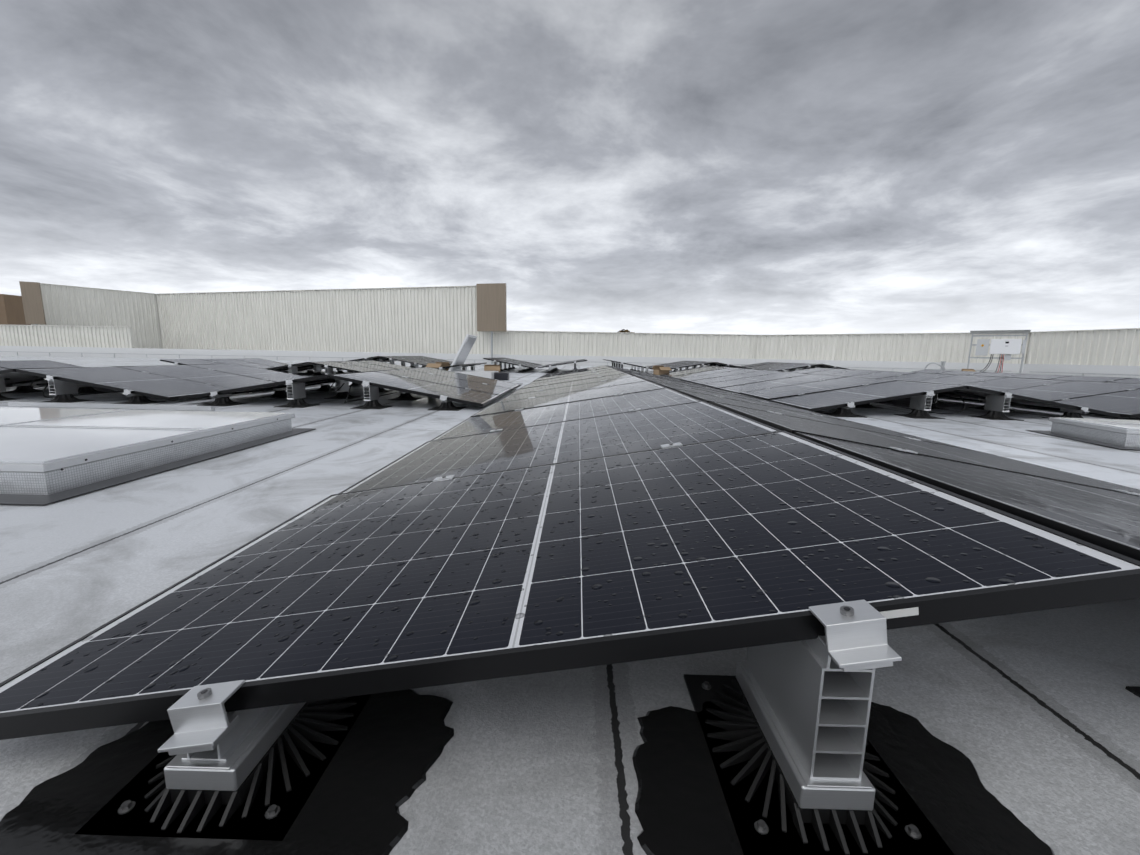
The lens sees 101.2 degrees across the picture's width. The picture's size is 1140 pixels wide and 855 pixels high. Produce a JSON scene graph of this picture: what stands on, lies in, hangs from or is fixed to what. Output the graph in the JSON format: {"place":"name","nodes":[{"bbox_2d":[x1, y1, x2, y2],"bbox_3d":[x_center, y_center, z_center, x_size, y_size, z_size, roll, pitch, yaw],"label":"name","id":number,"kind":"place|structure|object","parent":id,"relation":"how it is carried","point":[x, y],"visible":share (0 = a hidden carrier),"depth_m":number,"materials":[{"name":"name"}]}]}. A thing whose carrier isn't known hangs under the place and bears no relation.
{"place":"outdoors","nodes":[
{"label":"outdoors","id":0,"kind":"place"},
{"bbox_2d":[0,325,133,347],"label":"parapet wall","id":1,"kind":"structure","parent":0,"point":[70,336],"depth_m":29.57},
{"bbox_2d":[0,356,1139,854],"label":"roof","id":2,"kind":"structure","parent":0,"point":[1034,716],"depth_m":0.96,"materials":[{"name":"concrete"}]},
{"bbox_2d":[1,385,45,392],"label":"support foot","id":3,"kind":"object","parent":2,"relation":"on","point":[24,389],"visible":0.91,"depth_m":6.39},
{"bbox_2d":[19,281,45,324],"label":"wall","id":4,"kind":"structure","parent":2,"relation":"on","point":[32,301],"depth_m":29.64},
{"bbox_2d":[0,367,78,385],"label":"panel","id":5,"kind":"object","parent":2,"relation":"on","point":[11,376],"visible":0.52,"depth_m":5.97,"materials":[{"name":"black"}]},
{"bbox_2d":[0,360,81,368],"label":"panel","id":6,"kind":"object","parent":2,"relation":"on","point":[19,364],"visible":0.23,"depth_m":8.20,"materials":[{"name":"black"}]},
{"bbox_2d":[42,394,93,402],"bbox_3d":[-5.803,-0.341,5.383,0.340,0.085,0.357,1,9,1],"label":"support foot","id":7,"kind":"object","parent":2,"relation":"on","point":[67,398],"visible":0.9,"depth_m":5.33},
{"bbox_2d":[47,379,77,394],"bbox_3d":[-5.801,-0.469,5.362,0.074,0.175,0.244,1,9,1],"label":"support post","id":8,"kind":"object","parent":7,"relation":"on","point":[58,387],"visible":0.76,"depth_m":5.31,"materials":[{"name":"metal"}]},
{"bbox_2d":[76,387,102,393],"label":"support foot","id":9,"kind":"object","parent":2,"relation":"on","point":[85,390],"visible":0.83,"depth_m":6.38},
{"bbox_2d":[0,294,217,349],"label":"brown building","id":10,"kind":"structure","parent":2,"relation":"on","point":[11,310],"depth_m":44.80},
{"bbox_2d":[8,401,214,410],"bbox_3d":[-4.743,-0.221,4.838,2.200,0.045,0.045,1,9,3],"label":"loose rail","id":11,"kind":"object","parent":2,"relation":"on","point":[115,406],"visible":0.93,"depth_m":4.82,"materials":[{"name":"metal"}]},
{"bbox_2d":[16,367,233,399],"bbox_3d":[-5.354,-0.568,5.824,1.722,0.036,1.134,10,9,-1],"label":"panel","id":12,"kind":"object","parent":2,"relation":"on","point":[146,384],"visible":0.81,"depth_m":5.66,"materials":[{"name":"black"}]},
{"bbox_2d":[111,395,165,403],"bbox_3d":[-4.947,-0.324,5.372,0.340,0.085,0.357,1,9,1],"label":"support foot","id":13,"kind":"object","parent":2,"relation":"on","point":[141,399],"visible":0.91,"depth_m":5.31},
{"bbox_2d":[0,407,314,505],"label":"rooflight","id":14,"kind":"object","parent":2,"relation":"on","point":[50,455],"visible":1,"depth_m":2.54,"materials":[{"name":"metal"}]},
{"bbox_2d":[160,359,222,364],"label":"panel","id":15,"kind":"object","parent":2,"relation":"on","point":[189,361],"visible":0.35,"depth_m":11.48,"materials":[{"name":"black"}]},
{"bbox_2d":[120,365,273,388],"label":"panel","id":16,"kind":"object","parent":2,"relation":"on","point":[204,375],"visible":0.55,"depth_m":6.90,"materials":[{"name":"black"}]},
{"bbox_2d":[197,397,246,405],"bbox_3d":[-3.971,-0.305,5.358,0.340,0.085,0.357,1,9,1],"label":"support foot","id":17,"kind":"object","parent":2,"relation":"on","point":[224,401],"visible":0.94,"depth_m":5.29},
{"bbox_2d":[0,689,453,854],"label":"bitumen patch","id":18,"kind":"object","parent":2,"relation":"on","point":[388,753],"visible":0.56,"depth_m":0.66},
{"bbox_2d":[75,694,370,840],"bbox_3d":[-0.499,0.490,0.767,0.270,0.032,0.340,1,9,1],"label":"support foot","id":19,"kind":"object","parent":18,"relation":"on","point":[308,723],"visible":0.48,"depth_m":0.65},
{"bbox_2d":[182,706,273,760],"bbox_3d":[-0.498,0.415,0.755,0.062,0.046,0.240,1,9,1],"label":"support rail","id":20,"kind":"object","parent":19,"relation":"on","point":[227,746],"visible":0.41,"depth_m":0.67,"materials":[{"name":"metal"}]},
{"bbox_2d":[157,680,244,754],"bbox_3d":[-0.496,0.390,0.635,0.075,0.058,0.072,-8,9,2],"label":"end clamp","id":21,"kind":"object","parent":20,"relation":"on","point":[200,720],"visible":1,"depth_m":0.62,"materials":[{"name":"metal"}]},
{"bbox_2d":[164,702,305,790],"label":"support block","id":22,"kind":"structure","parent":19,"relation":"on","point":[234,771],"depth_m":0.64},
{"bbox_2d":[202,359,272,368],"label":"panel","id":23,"kind":"object","parent":2,"relation":"on","point":[229,361],"visible":0.47,"depth_m":12.82,"materials":[{"name":"black"}]},
{"bbox_2d":[189,364,305,381],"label":"panel","id":24,"kind":"object","parent":2,"relation":"on","point":[258,373],"visible":0.56,"depth_m":8.04,"materials":[{"name":"black"}]},
{"bbox_2d":[236,358,288,366],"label":"panel","id":25,"kind":"object","parent":2,"relation":"on","point":[265,362],"visible":0.56,"depth_m":13.85,"materials":[{"name":"black"}]},
{"bbox_2d":[179,371,370,399],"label":"panel","id":26,"kind":"object","parent":2,"relation":"on","point":[282,384],"visible":0.8,"depth_m":5.26,"materials":[{"name":"black"}]},
{"bbox_2d":[264,390,286,397],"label":"support foot","id":27,"kind":"object","parent":2,"relation":"on","point":[280,394],"visible":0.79,"depth_m":6.32},
{"bbox_2d":[274,398,319,407],"bbox_3d":[-3.114,-0.288,5.346,0.340,0.085,0.357,1,9,1],"label":"support foot","id":28,"kind":"object","parent":2,"relation":"on","point":[298,403],"visible":0.92,"depth_m":5.28},
{"bbox_2d":[286,383,305,399],"bbox_3d":[-3.112,-0.417,5.324,0.074,0.175,0.244,1,9,1],"label":"support post","id":29,"kind":"object","parent":28,"relation":"on","point":[295,390],"visible":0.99,"depth_m":5.29,"materials":[{"name":"metal"}]},
{"bbox_2d":[266,361,332,370],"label":"panel","id":30,"kind":"object","parent":2,"relation":"on","point":[298,365],"visible":0.49,"depth_m":11.57,"materials":[{"name":"black"}]},
{"bbox_2d":[324,391,360,398],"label":"support foot","id":31,"kind":"object","parent":2,"relation":"on","point":[341,395],"visible":0.88,"depth_m":6.32},
{"bbox_2d":[335,379,348,391],"bbox_3d":[-3.095,-0.577,6.366,0.074,0.175,0.244,1,9,1],"label":"support post","id":32,"kind":"object","parent":31,"relation":"on","point":[343,388],"visible":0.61,"depth_m":6.32,"materials":[{"name":"metal"}]},
{"bbox_2d":[309,362,378,371],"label":"panel","id":33,"kind":"object","parent":2,"relation":"on","point":[344,366],"visible":0.65,"depth_m":11.36,"materials":[{"name":"black"}]},
{"bbox_2d":[335,361,394,369],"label":"panel","id":34,"kind":"object","parent":2,"relation":"on","point":[367,365],"visible":0.54,"depth_m":12.66,"materials":[{"name":"black"}]},
{"bbox_2d":[350,400,390,408],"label":"support foot","id":35,"kind":"object","parent":2,"relation":"on","point":[373,404],"visible":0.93,"depth_m":5.26},
{"bbox_2d":[363,385,378,400],"bbox_3d":[-2.252,-0.400,5.312,0.074,0.175,0.244,1,9,1],"label":"support post","id":36,"kind":"object","parent":35,"relation":"on","point":[371,393],"visible":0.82,"depth_m":5.26,"materials":[{"name":"metal"}]},
{"bbox_2d":[0,346,755,367],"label":"kerb wall","id":37,"kind":"structure","parent":2,"relation":"on","point":[209,354],"depth_m":28.62,"materials":[{"name":"white"}]},
{"bbox_2d":[156,285,496,353],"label":"screen wall","id":38,"kind":"structure","parent":37,"relation":"on","point":[439,319],"depth_m":31.60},
{"bbox_2d":[31,283,161,348],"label":"screen wall","id":39,"kind":"structure","parent":38,"relation":"attached to","point":[66,305],"depth_m":33.24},
{"bbox_2d":[497,331,756,358],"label":"parapet wall","id":40,"kind":"structure","parent":37,"relation":"on","point":[672,345],"depth_m":28.38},
{"bbox_2d":[358,360,410,368],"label":"panel","id":41,"kind":"object","parent":2,"relation":"on","point":[386,364],"visible":0.54,"depth_m":13.80,"materials":[{"name":"black"}]},
{"bbox_2d":[379,356,427,365],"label":"panel","id":42,"kind":"object","parent":2,"relation":"on","point":[407,360],"visible":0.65,"depth_m":16.41,"materials":[{"name":"black"}]},
{"bbox_2d":[388,393,419,399],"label":"support foot","id":43,"kind":"object","parent":2,"relation":"on","point":[405,396],"visible":0.9,"depth_m":6.30},
{"bbox_2d":[330,371,499,406],"bbox_3d":[-1.806,-0.493,5.775,1.722,0.037,1.134,11,9,-1],"label":"panel","id":44,"kind":"object","parent":2,"relation":"on","point":[425,388],"visible":1,"depth_m":5.57,"materials":[{"name":"black"}]},
{"bbox_2d":[426,362,449,370],"bbox_3d":[-3.609,-1.600,12.841,0.450,0.377,0.542,4,9,21],"label":"cardboard box","id":45,"kind":"object","parent":2,"relation":"on","point":[438,364],"visible":0.34,"depth_m":12.75,"materials":[{"name":"beige"}]},
{"bbox_2d":[375,369,511,396],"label":"panel","id":46,"kind":"object","parent":2,"relation":"on","point":[460,383],"visible":0.84,"depth_m":6.85,"materials":[{"name":"black"}]},
{"bbox_2d":[428,401,464,410],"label":"support foot","id":47,"kind":"object","parent":2,"relation":"on","point":[447,406],"visible":0.93,"depth_m":5.25},
{"bbox_2d":[409,367,520,390],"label":"panel","id":48,"kind":"object","parent":2,"relation":"on","point":[478,379],"visible":0.85,"depth_m":8.02,"materials":[{"name":"black"}]},
{"bbox_2d":[448,334,498,378],"bbox_3d":[-2.340,-1.708,11.399,1.037,1.073,1.000,1,9,1],"label":"open roof hatch","id":49,"kind":"object","parent":2,"relation":"on","point":[468,342],"visible":0.74,"depth_m":11.09,"materials":[{"name":"white"}]},
{"bbox_2d":[476,283,506,364],"bbox_3d":[-4.657,-6.120,27.860,1.809,4.700,0.335,2,9,8],"label":"fin","id":50,"kind":"object","parent":2,"relation":"on","point":[491,308],"visible":0.89,"depth_m":27.63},
{"bbox_2d":[338,401,781,493],"bbox_3d":[-0.047,0.066,2.344,1.722,0.036,1.134,-8,9,2],"label":"panel","id":51,"kind":"object","parent":2,"relation":"on","point":[613,434],"visible":0.7,"depth_m":2.17,"materials":[{"name":"black"}]},
{"bbox_2d":[431,388,700,440],"bbox_3d":[-0.026,-0.110,3.485,1.722,0.037,1.134,-8,9,2],"label":"panel","id":52,"kind":"object","parent":2,"relation":"on","point":[655,398],"visible":0.72,"depth_m":3.38,"materials":[{"name":"black"}]},
{"bbox_2d":[470,381,665,416],"bbox_3d":[-0.007,-0.289,4.624,1.722,0.037,1.134,-8,9,2],"label":"panel","id":53,"kind":"object","parent":2,"relation":"on","point":[553,399],"visible":0.8,"depth_m":4.52,"materials":[{"name":"black"}]},
{"bbox_2d":[0,431,1139,739],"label":"panel","id":54,"kind":"object","parent":2,"relation":"on","point":[702,547],"visible":1,"depth_m":0.81,"materials":[{"name":"black"}]},
{"bbox_2d":[880,607,918,618],"bbox_3d":[0.434,0.247,0.622,0.055,0.011,0.001,-9,9,2],"label":"frame label","id":55,"kind":"object","parent":54,"relation":"attached to","point":[900,613],"visible":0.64,"depth_m":0.62,"materials":[{"name":"grey"}]},
{"bbox_2d":[510,373,631,394],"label":"panel","id":56,"kind":"object","parent":2,"relation":"on","point":[570,383],"visible":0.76,"depth_m":6.88,"materials":[{"name":"black"}]},
{"bbox_2d":[496,376,646,402],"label":"panel","id":57,"kind":"object","parent":2,"relation":"on","point":[613,382],"visible":0.71,"depth_m":5.75,"materials":[{"name":"black"}]},
{"bbox_2d":[520,371,624,388],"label":"panel","id":58,"kind":"object","parent":2,"relation":"on","point":[572,379],"visible":0.74,"depth_m":8.00,"materials":[{"name":"black"}]},
{"bbox_2d":[534,367,613,380],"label":"panel","id":59,"kind":"object","parent":2,"relation":"on","point":[563,375],"visible":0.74,"depth_m":10.30,"materials":[{"name":"black"}]},
{"bbox_2d":[530,369,618,383],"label":"panel","id":60,"kind":"object","parent":2,"relation":"on","point":[578,375],"visible":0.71,"depth_m":9.26,"materials":[{"name":"black"}]},
{"bbox_2d":[652,366,670,374],"bbox_3d":[2.937,-1.807,15.027,0.400,0.347,0.522,-3,10,-24],"label":"cardboard box","id":61,"kind":"object","parent":2,"relation":"on","point":[658,370],"visible":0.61,"depth_m":14.92,"materials":[{"name":"beige"}]},
{"bbox_2d":[629,373,762,399],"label":"panel","id":62,"kind":"object","parent":2,"relation":"on","point":[636,375],"visible":0.5,"depth_m":6.89,"materials":[{"name":"black"}]},
{"bbox_2d":[663,367,730,376],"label":"panel","id":63,"kind":"object","parent":2,"relation":"on","point":[690,372],"visible":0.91,"depth_m":13.72,"materials":[{"name":"black"}]},
{"bbox_2d":[670,368,742,378],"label":"panel","id":64,"kind":"object","parent":2,"relation":"on","point":[703,373],"visible":0.79,"depth_m":12.64,"materials":[{"name":"black"}]},
{"bbox_2d":[638,376,798,408],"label":"panel","id":65,"kind":"object","parent":2,"relation":"on","point":[648,379],"visible":0.41,"depth_m":5.79,"materials":[{"name":"black"}]},
{"bbox_2d":[679,369,759,381],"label":"panel","id":66,"kind":"object","parent":2,"relation":"on","point":[699,377],"visible":0.81,"depth_m":11.49,"materials":[{"name":"black"}]},
{"bbox_2d":[690,370,779,384],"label":"panel","id":67,"kind":"object","parent":2,"relation":"on","point":[730,377],"visible":0.74,"depth_m":10.36,"materials":[{"name":"black"}]},
{"bbox_2d":[651,381,856,422],"bbox_3d":[1.721,-0.253,4.601,1.722,0.035,1.134,11,9,-1],"label":"panel","id":68,"kind":"object","parent":2,"relation":"on","point":[669,386],"visible":0.47,"depth_m":4.61,"materials":[{"name":"black"}]},
{"bbox_2d":[702,372,808,388],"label":"panel","id":69,"kind":"object","parent":2,"relation":"on","point":[742,381],"visible":0.82,"depth_m":9.17,"materials":[{"name":"black"}]},
{"bbox_2d":[719,374,846,393],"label":"panel","id":70,"kind":"object","parent":2,"relation":"on","point":[738,389],"visible":0.74,"depth_m":8.05,"materials":[{"name":"black"}]},
{"bbox_2d":[764,363,821,370],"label":"panel","id":71,"kind":"object","parent":2,"relation":"on","point":[792,367],"visible":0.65,"depth_m":16.33,"materials":[{"name":"black"}]},
{"bbox_2d":[740,377,895,400],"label":"panel","id":72,"kind":"object","parent":2,"relation":"on","point":[804,388],"visible":0.8,"depth_m":6.85,"materials":[{"name":"black"}]},
{"bbox_2d":[671,388,970,449],"bbox_3d":[1.702,-0.078,3.460,1.722,0.035,1.134,11,9,-1],"label":"panel","id":73,"kind":"object","parent":2,"relation":"on","point":[703,397],"visible":0.54,"depth_m":3.40,"materials":[{"name":"black"}]},
{"bbox_2d":[809,369,853,374],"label":"panel","id":74,"kind":"object","parent":2,"relation":"on","point":[830,371],"visible":0.34,"depth_m":13.71,"materials":[{"name":"black"}]},
{"bbox_2d":[632,702,1054,854],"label":"bitumen patch","id":75,"kind":"object","parent":2,"relation":"on","point":[681,806],"visible":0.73,"depth_m":0.67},
{"bbox_2d":[684,674,953,854],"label":"support foot","id":76,"kind":"object","parent":75,"relation":"on","point":[744,734],"visible":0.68,"depth_m":0.66},
{"bbox_2d":[736,660,875,810],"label":"support block","id":77,"kind":"structure","parent":76,"relation":"on","point":[807,792],"depth_m":0.64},
{"bbox_2d":[747,636,875,780],"bbox_3d":[0.360,0.360,0.732,0.068,0.190,0.240,1,9,1],"label":"support post","id":78,"kind":"object","parent":77,"relation":"on","point":[818,699],"visible":0.55,"depth_m":0.64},
{"bbox_2d":[809,600,901,671],"bbox_3d":[0.363,0.264,0.601,0.075,0.058,0.072,-8,9,2],"label":"end clamp","id":79,"kind":"object","parent":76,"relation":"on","point":[856,635],"visible":1,"depth_m":0.59,"materials":[{"name":"metal"}]},
{"bbox_2d":[822,408,866,417],"bbox_3d":[3.129,-0.181,5.358,0.340,0.085,0.357,1,9,1],"label":"support foot","id":80,"kind":"object","parent":2,"relation":"on","point":[840,412],"visible":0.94,"depth_m":5.29},
{"bbox_2d":[826,370,882,376],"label":"panel","id":81,"kind":"object","parent":2,"relation":"on","point":[854,373],"visible":0.51,"depth_m":12.57,"materials":[{"name":"black"}]},
{"bbox_2d":[769,381,965,411],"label":"panel","id":82,"kind":"object","parent":2,"relation":"on","point":[858,395],"visible":0.88,"depth_m":5.62,"materials":[{"name":"black"}]},
{"bbox_2d":[849,371,915,378],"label":"panel","id":83,"kind":"object","parent":2,"relation":"on","point":[878,375],"visible":0.5,"depth_m":11.38,"materials":[{"name":"black"}]},
{"bbox_2d":[756,359,1023,373],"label":"kerb wall","id":84,"kind":"structure","parent":2,"relation":"on","point":[895,366],"depth_m":24.05,"materials":[{"name":"white"}]},
{"bbox_2d":[756,332,1029,363],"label":"parapet wall","id":85,"kind":"structure","parent":84,"relation":"on","point":[926,347],"depth_m":24.65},
{"bbox_2d":[879,373,952,380],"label":"panel","id":86,"kind":"object","parent":2,"relation":"on","point":[915,376],"visible":0.36,"depth_m":10.28,"materials":[{"name":"black"}]},
{"bbox_2d":[894,409,944,418],"bbox_3d":[3.985,-0.165,5.346,0.340,0.085,0.357,1,9,1],"label":"support foot","id":87,"kind":"object","parent":2,"relation":"on","point":[918,414],"visible":0.95,"depth_m":5.28},
{"bbox_2d":[909,395,931,410],"bbox_3d":[3.987,-0.293,5.324,0.074,0.175,0.244,1,9,1],"label":"support post","id":88,"kind":"object","parent":87,"relation":"on","point":[923,402],"visible":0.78,"depth_m":5.28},
{"bbox_2d":[708,401,1139,493],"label":"panel","id":89,"kind":"object","parent":2,"relation":"on","point":[790,424],"visible":0.73,"depth_m":2.15,"materials":[{"name":"black"}]},
{"bbox_2d":[859,377,1021,406],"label":"panel","id":90,"kind":"object","parent":2,"relation":"on","point":[955,396],"visible":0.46,"depth_m":7.06,"materials":[{"name":"black"}]},
{"bbox_2d":[936,371,983,374],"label":"panel","id":91,"kind":"object","parent":2,"relation":"on","point":[962,372],"visible":0.3,"depth_m":13.61,"materials":[{"name":"black"}]},
{"bbox_2d":[915,375,1006,384],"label":"panel","id":92,"kind":"object","parent":2,"relation":"on","point":[957,379],"visible":0.39,"depth_m":9.11,"materials":[{"name":"black"}]},
{"bbox_2d":[794,432,1139,560],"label":"panel","id":93,"kind":"object","parent":2,"relation":"on","point":[1106,519],"visible":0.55,"depth_m":1.13,"materials":[{"name":"black"}]},
{"bbox_2d":[970,372,1020,376],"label":"panel","id":94,"kind":"object","parent":2,"relation":"on","point":[995,374],"visible":0.29,"depth_m":12.49,"materials":[{"name":"black"}]},
{"bbox_2d":[971,410,1023,420],"bbox_3d":[4.845,-0.148,5.334,0.340,0.085,0.357,1,9,1],"label":"support foot","id":95,"kind":"object","parent":2,"relation":"on","point":[994,415],"visible":0.94,"depth_m":5.27},
{"bbox_2d":[984,395,1010,411],"bbox_3d":[4.848,-0.276,5.312,0.074,0.175,0.244,1,9,1],"label":"support post","id":96,"kind":"object","parent":95,"relation":"on","point":[999,403],"visible":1,"depth_m":5.28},
{"bbox_2d":[967,330,1030,372],"bbox_3d":[18.196,-3.132,20.016,1.890,1.971,0.826,8,12,40],"label":"inverter station","id":97,"kind":"object","parent":2,"relation":"on","point":[1007,347],"visible":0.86,"depth_m":19.68,"materials":[{"name":"white"}]},
{"bbox_2d":[900,380,1119,416],"bbox_3d":[5.292,-0.374,5.774,1.722,0.035,1.134,11,9,-1],"label":"panel","id":98,"kind":"object","parent":2,"relation":"on","point":[977,392],"visible":0.64,"depth_m":5.59,"materials":[{"name":"black"}]},
{"bbox_2d":[959,377,1068,390],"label":"panel","id":99,"kind":"object","parent":2,"relation":"on","point":[1005,384],"visible":0.54,"depth_m":7.93,"materials":[{"name":"black"}]},
{"bbox_2d":[1006,374,1071,378],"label":"panel","id":100,"kind":"object","parent":2,"relation":"on","point":[1041,376],"visible":0.3,"depth_m":11.33,"materials":[{"name":"black"}]},
{"bbox_2d":[1042,412,1082,417],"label":"support foot","id":101,"kind":"object","parent":2,"relation":"on","point":[1070,415],"visible":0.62,"depth_m":5.29},
{"bbox_2d":[999,381,1139,400],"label":"panel","id":102,"kind":"object","parent":2,"relation":"on","point":[1064,390],"visible":0.57,"depth_m":6.79,"materials":[{"name":"black"}]},
{"bbox_2d":[1023,364,1139,377],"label":"kerb wall","id":103,"kind":"structure","parent":2,"relation":"on","point":[1099,370],"depth_m":19.41,"materials":[{"name":"white"}]},
{"bbox_2d":[1025,328,1139,365],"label":"side wall","id":104,"kind":"structure","parent":103,"relation":"on","point":[1119,347],"depth_m":19.51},
{"bbox_2d":[1027,417,1139,449],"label":"rooflight","id":105,"kind":"object","parent":2,"relation":"on","point":[1119,434],"visible":1,"depth_m":3.84,"materials":[{"name":"metal"}]},
{"bbox_2d":[1054,376,1127,381],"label":"panel","id":106,"kind":"object","parent":2,"relation":"on","point":[1090,378],"visible":0.3,"depth_m":10.18,"materials":[{"name":"black"}]},
{"bbox_2d":[1052,389,1139,417],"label":"panel","id":107,"kind":"object","parent":2,"relation":"on","point":[1124,403],"visible":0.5,"depth_m":5.88,"materials":[{"name":"black"}]},
{"bbox_2d":[1108,378,1139,383],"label":"panel","id":108,"kind":"object","parent":2,"relation":"on","point":[1133,380],"visible":0.2,"depth_m":9.46,"materials":[{"name":"black"}]},
{"bbox_2d":[0,0,1139,352],"label":"sky","id":109,"kind":"structure","parent":0,"point":[748,167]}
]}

